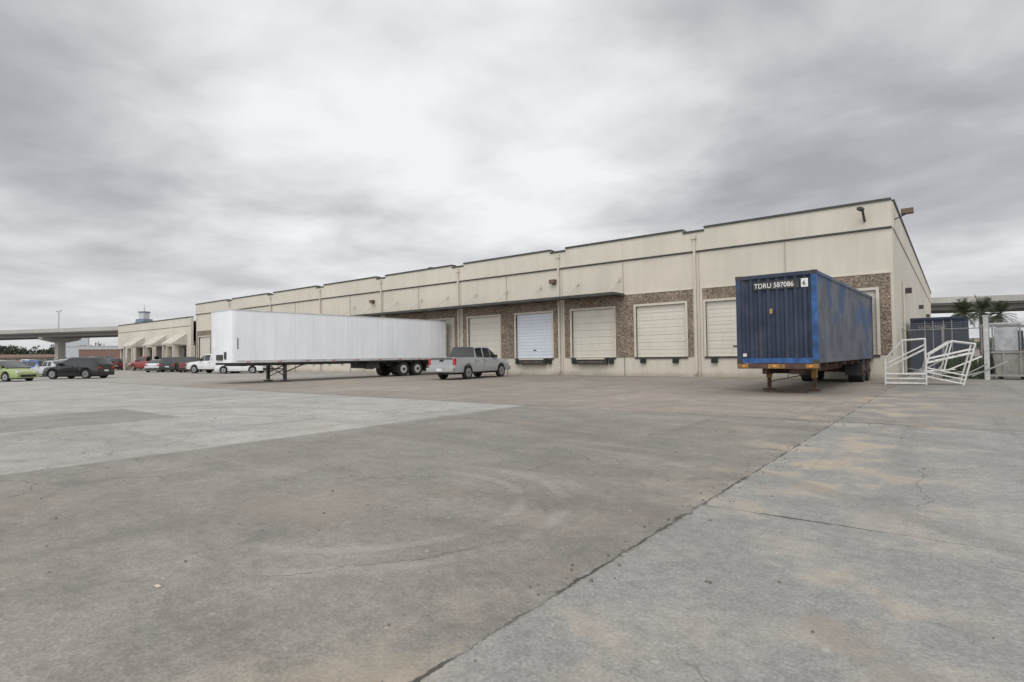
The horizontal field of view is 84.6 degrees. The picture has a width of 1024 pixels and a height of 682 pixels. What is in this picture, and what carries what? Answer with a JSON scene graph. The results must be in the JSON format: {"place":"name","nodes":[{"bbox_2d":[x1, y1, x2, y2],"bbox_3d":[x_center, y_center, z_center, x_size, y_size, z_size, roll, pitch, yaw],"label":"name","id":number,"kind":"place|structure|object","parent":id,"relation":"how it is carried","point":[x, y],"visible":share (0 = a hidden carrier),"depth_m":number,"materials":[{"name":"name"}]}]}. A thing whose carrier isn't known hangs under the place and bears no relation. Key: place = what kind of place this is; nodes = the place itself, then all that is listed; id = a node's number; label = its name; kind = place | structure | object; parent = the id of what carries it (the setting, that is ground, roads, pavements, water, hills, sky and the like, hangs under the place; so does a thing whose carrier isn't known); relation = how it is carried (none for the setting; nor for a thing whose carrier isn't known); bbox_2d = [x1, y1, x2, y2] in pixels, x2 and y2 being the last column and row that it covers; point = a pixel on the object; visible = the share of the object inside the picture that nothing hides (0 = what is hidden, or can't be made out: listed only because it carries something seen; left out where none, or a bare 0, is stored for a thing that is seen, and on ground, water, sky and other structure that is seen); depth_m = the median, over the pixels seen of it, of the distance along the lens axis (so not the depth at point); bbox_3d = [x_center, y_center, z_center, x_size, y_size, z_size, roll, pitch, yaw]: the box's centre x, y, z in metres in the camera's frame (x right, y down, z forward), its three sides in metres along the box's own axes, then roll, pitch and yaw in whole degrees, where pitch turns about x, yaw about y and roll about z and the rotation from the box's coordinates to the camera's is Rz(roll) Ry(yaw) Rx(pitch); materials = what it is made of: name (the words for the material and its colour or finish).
{"place":"outdoors","nodes":[
{"label":"outdoors","id":0,"kind":"place"},
{"bbox_2d":[66,338,88,345],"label":"white commercial building","id":1,"kind":"structure","parent":0,"point":[83,341],"depth_m":413.39,"materials":[{"name":"white"}]},
{"bbox_2d":[66,346,117,358],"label":"white commercial building","id":2,"kind":"structure","parent":0,"point":[72,351],"depth_m":230.89,"materials":[{"name":"white paint"}]},
{"bbox_2d":[78,348,119,358],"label":"brick store building","id":3,"kind":"structure","parent":0,"point":[110,353],"depth_m":184.71,"materials":[{"name":"brown brick"}]},
{"bbox_2d":[134,307,152,322],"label":"distant office tower","id":4,"kind":"structure","parent":0,"point":[144,315],"depth_m":876.54,"materials":[{"name":"white"}]},
{"bbox_2d":[118,316,195,369],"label":"walls","id":5,"kind":"structure","parent":0,"point":[150,330],"depth_m":77.73,"materials":[{"name":"concrete"}]},
{"bbox_2d":[151,348,195,358],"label":"windows","id":6,"kind":"structure","parent":5,"relation":"attached to","point":[184,352],"depth_m":79.20,"materials":[{"name":"glass"}]},
{"bbox_2d":[0,352,1023,681],"bbox_3d":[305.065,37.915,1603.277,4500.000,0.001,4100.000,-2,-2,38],"label":"ground","id":7,"kind":"structure","parent":0,"point":[442,540],"depth_m":4.38,"materials":[{"name":"concrete"}]},
{"bbox_2d":[0,360,39,381],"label":"green hatchback","id":8,"kind":"object","parent":7,"relation":"on","point":[10,369],"visible":1,"depth_m":39.83,"materials":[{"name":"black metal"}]},
{"bbox_2d":[0,354,54,360],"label":"tan store building","id":9,"kind":"structure","parent":7,"relation":"on","point":[47,357],"depth_m":226.68,"materials":[{"name":"brown"}]},
{"bbox_2d":[21,360,44,367],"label":"blue car","id":10,"kind":"object","parent":7,"relation":"on","point":[32,363],"visible":0.07,"depth_m":53.09,"materials":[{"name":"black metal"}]},
{"bbox_2d":[31,360,62,374],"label":"silver sedan","id":11,"kind":"object","parent":7,"relation":"on","point":[42,366],"visible":0.21,"depth_m":51.18,"materials":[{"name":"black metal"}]},
{"bbox_2d":[42,357,114,378],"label":"black suv","id":12,"kind":"object","parent":7,"relation":"on","point":[86,367],"visible":1,"depth_m":43.83,"materials":[{"name":"metal"}]},
{"bbox_2d":[108,358,122,369],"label":"maroon suv","id":13,"kind":"object","parent":7,"relation":"on","point":[118,363],"visible":0.51,"depth_m":82.53,"materials":[{"name":"red metal"}]},
{"bbox_2d":[128,356,158,370],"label":"red pickup truck","id":14,"kind":"object","parent":7,"relation":"on","point":[141,362],"visible":0.37,"depth_m":75.38,"materials":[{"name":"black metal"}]},
{"bbox_2d":[122,334,186,370],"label":"awnings","id":15,"kind":"object","parent":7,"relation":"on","point":[179,339],"visible":0.82,"depth_m":74.87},
{"bbox_2d":[144,359,164,371],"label":"silver sedan","id":16,"kind":"object","parent":7,"relation":"on","point":[151,365],"visible":0.44,"depth_m":63.76,"materials":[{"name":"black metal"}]},
{"bbox_2d":[159,357,180,371],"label":"black suv","id":17,"kind":"object","parent":7,"relation":"on","point":[168,363],"visible":0.7,"depth_m":63.86,"materials":[{"name":"metal"}]},
{"bbox_2d":[179,357,202,371],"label":"maroon suv","id":18,"kind":"object","parent":7,"relation":"on","point":[183,361],"visible":0.52,"depth_m":60.98,"materials":[{"name":"red metal"}]},
{"bbox_2d":[185,354,238,372],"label":"white pickup truck","id":19,"kind":"object","parent":7,"relation":"on","point":[205,363],"visible":0.43,"depth_m":55.40,"materials":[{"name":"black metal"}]},
{"bbox_2d":[214,365,270,373],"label":"white sedan","id":20,"kind":"object","parent":7,"relation":"on","point":[222,369],"visible":0.58,"depth_m":53.09,"materials":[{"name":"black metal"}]},
{"bbox_2d":[211,309,446,381],"bbox_3d":[-11.102,0.431,37.458,2.700,4.060,16.360,-2,-2,38],"label":"semi trailer","id":21,"kind":"object","parent":7,"relation":"on","point":[383,346],"visible":0.98,"depth_m":34.74,"materials":[{"name":"metal"}]},
{"bbox_2d":[426,346,510,378],"bbox_3d":[-2.524,1.295,34.571,2.340,1.935,6.225,-2,-2,31],"label":"pickup truck","id":22,"kind":"object","parent":7,"relation":"on","point":[468,361],"visible":1,"depth_m":33.48,"materials":[{"name":"silver metal"}]},
{"bbox_2d":[0,337,993,354],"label":"distant trees","id":23,"kind":"object","parent":7,"relation":"on","point":[10,350],"visible":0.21,"depth_m":247.58,"materials":[{"name":"green plant"}]},
{"bbox_2d":[0,294,1023,360],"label":"elevated highway","id":24,"kind":"structure","parent":7,"relation":"on","point":[60,338],"depth_m":140.43,"materials":[{"name":"concrete"}]},
{"bbox_2d":[195,197,930,378],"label":"walls","id":25,"kind":"structure","parent":7,"relation":"on","point":[840,240],"depth_m":33.55,"materials":[{"name":"beige paint"}]},
{"bbox_2d":[343,276,624,316],"bbox_3d":[-4.226,-2.997,42.168,27.090,1.240,1.540,-2,-2,38],"label":"dock canopy","id":26,"kind":"object","parent":25,"relation":"attached to","point":[559,298],"visible":0.92,"depth_m":39.26,"materials":[{"name":"metal"}]},
{"bbox_2d":[228,234,785,375],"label":"downspouts and joints","id":27,"kind":"object","parent":25,"relation":"attached to","point":[693,236],"visible":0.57,"depth_m":37.19,"materials":[{"name":"beige metal"}]},
{"bbox_2d":[198,287,880,359],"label":"dock doors","id":28,"kind":"structure","parent":25,"relation":"attached to","point":[660,330],"depth_m":34.90,"materials":[{"name":"beige metal"}]},
{"bbox_2d":[197,271,892,357],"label":"aggregate panels","id":29,"kind":"object","parent":25,"relation":"attached to","point":[625,324],"visible":0.44,"depth_m":34.42,"materials":[{"name":"brown stone"}]},
{"bbox_2d":[515,358,717,363],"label":"dock bumpers","id":30,"kind":"object","parent":25,"relation":"attached to","point":[574,361],"visible":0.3,"depth_m":35.75,"materials":[{"name":"black rubber"}]},
{"bbox_2d":[369,207,913,303],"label":"flood lights","id":31,"kind":"object","parent":25,"relation":"attached to","point":[905,211],"visible":1,"depth_m":26.42,"materials":[{"name":"brown metal"}]},
{"bbox_2d":[902,281,929,372],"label":"end wall fittings","id":32,"kind":"object","parent":25,"relation":"attached to","point":[906,290],"visible":0.55,"depth_m":30.01,"materials":[{"name":"metal"}]},
{"bbox_2d":[735,269,873,390],"bbox_3d":[12.231,-0.186,22.636,2.520,3.880,11.805,-2,-2,40],"label":"shipping container trailer","id":33,"kind":"object","parent":7,"relation":"on","point":[813,325],"visible":1,"depth_m":18.55,"materials":[{"name":"blue paint"}]},
{"bbox_2d":[884,338,926,384],"bbox_3d":[15.420,0.798,22.095,1.364,1.795,0.814,-2,-2,35],"label":"steel stair frame","id":34,"kind":"object","parent":7,"relation":"on","point":[902,361],"visible":1,"depth_m":21.82,"materials":[{"name":"white paint"}]},
{"bbox_2d":[910,316,969,373],"bbox_3d":[24.807,0.281,32.596,2.500,3.060,6.084,-2,-2,38],"label":"storage container","id":35,"kind":"object","parent":7,"relation":"on","point":[939,322],"visible":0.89,"depth_m":30.35,"materials":[{"name":"blue metal"}]},
{"bbox_2d":[900,321,982,377],"bbox_3d":[20.076,0.447,26.364,3.042,2.588,0.206,-2,-2,38],"label":"chain link fence","id":36,"kind":"object","parent":7,"relation":"on","point":[942,340],"visible":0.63,"depth_m":26.39,"materials":[{"name":"grey metal"}]},
{"bbox_2d":[920,340,975,384],"bbox_3d":[16.557,0.825,21.423,1.658,1.696,0.814,-2,-2,30],"label":"steel stair frame","id":37,"kind":"object","parent":7,"relation":"on","point":[968,353],"visible":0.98,"depth_m":21.21,"materials":[{"name":"white paint"}]},
{"bbox_2d":[908,356,1007,380],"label":"scrap pipes","id":38,"kind":"object","parent":7,"relation":"on","point":[952,368],"visible":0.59,"depth_m":23.57,"materials":[{"name":"grey metal"}]},
{"bbox_2d":[948,297,982,326],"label":"palm tree","id":39,"kind":"object","parent":7,"relation":"on","point":[963,306],"visible":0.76,"depth_m":48.11,"materials":[{"name":"green plant"}]},
{"bbox_2d":[939,357,993,378],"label":"weeds","id":40,"kind":"object","parent":7,"relation":"on","point":[949,365],"visible":0.48,"depth_m":25.48,"materials":[{"name":"green plant"}]},
{"bbox_2d":[969,294,1004,355],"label":"palm tree","id":41,"kind":"object","parent":7,"relation":"on","point":[982,304],"visible":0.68,"depth_m":49.04,"materials":[{"name":"green plant"}]},
{"bbox_2d":[980,300,1022,327],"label":"palm tree","id":42,"kind":"object","parent":7,"relation":"on","point":[1000,309],"visible":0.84,"depth_m":46.76,"materials":[{"name":"green plant"}]},
{"bbox_2d":[982,315,1023,379],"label":"yard gate","id":43,"kind":"structure","parent":7,"relation":"on","point":[986,343],"depth_m":24.39,"materials":[{"name":"grey metal"}]},
{"bbox_2d":[988,319,1023,377],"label":"chain link fence","id":44,"kind":"object","parent":7,"relation":"on","point":[1000,326],"visible":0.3,"depth_m":26.15,"materials":[{"name":"grey metal"}]},
{"bbox_2d":[991,323,1021,378],"bbox_3d":[22.128,0.450,25.184,0.980,2.460,0.250,-2,-2,38],"label":"leaning panel rack","id":45,"kind":"object","parent":7,"relation":"on","point":[1005,338],"visible":0.77,"depth_m":25.15,"materials":[{"name":"white metal"}]},
{"bbox_2d":[990,351,1023,378],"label":"steel bin","id":46,"kind":"object","parent":7,"relation":"on","point":[1014,365],"visible":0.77,"depth_m":24.32,"materials":[{"name":"grey metal"}]},
{"bbox_2d":[0,0,1023,352],"label":"sky","id":47,"kind":"structure","parent":0,"point":[166,158],"materials":[{"name":"grey"}]},
{"bbox_2d":[14,392,1021,681],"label":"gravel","id":48,"kind":"structure","parent":0,"point":[624,540],"depth_m":4.57,"materials":[{"name":"grey gravel"}]},
{"bbox_2d":[765,391,807,392],"bbox_3d":[9.030,1.679,18.536,1.250,0.026,0.350,-2,-2,38],"label":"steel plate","id":49,"kind":"object","parent":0,"point":[786,391],"visible":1,"depth_m":18.52,"materials":[{"name":"grey metal"}]},
{"bbox_2d":[969,337,991,351],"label":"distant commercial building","id":50,"kind":"structure","parent":0,"point":[976,339],"depth_m":252.72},
{"bbox_2d":[979,322,1023,376],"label":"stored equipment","id":51,"kind":"object","parent":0,"point":[1022,339],"visible":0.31,"depth_m":27.05,"materials":[{"name":"metal"}]}
]}

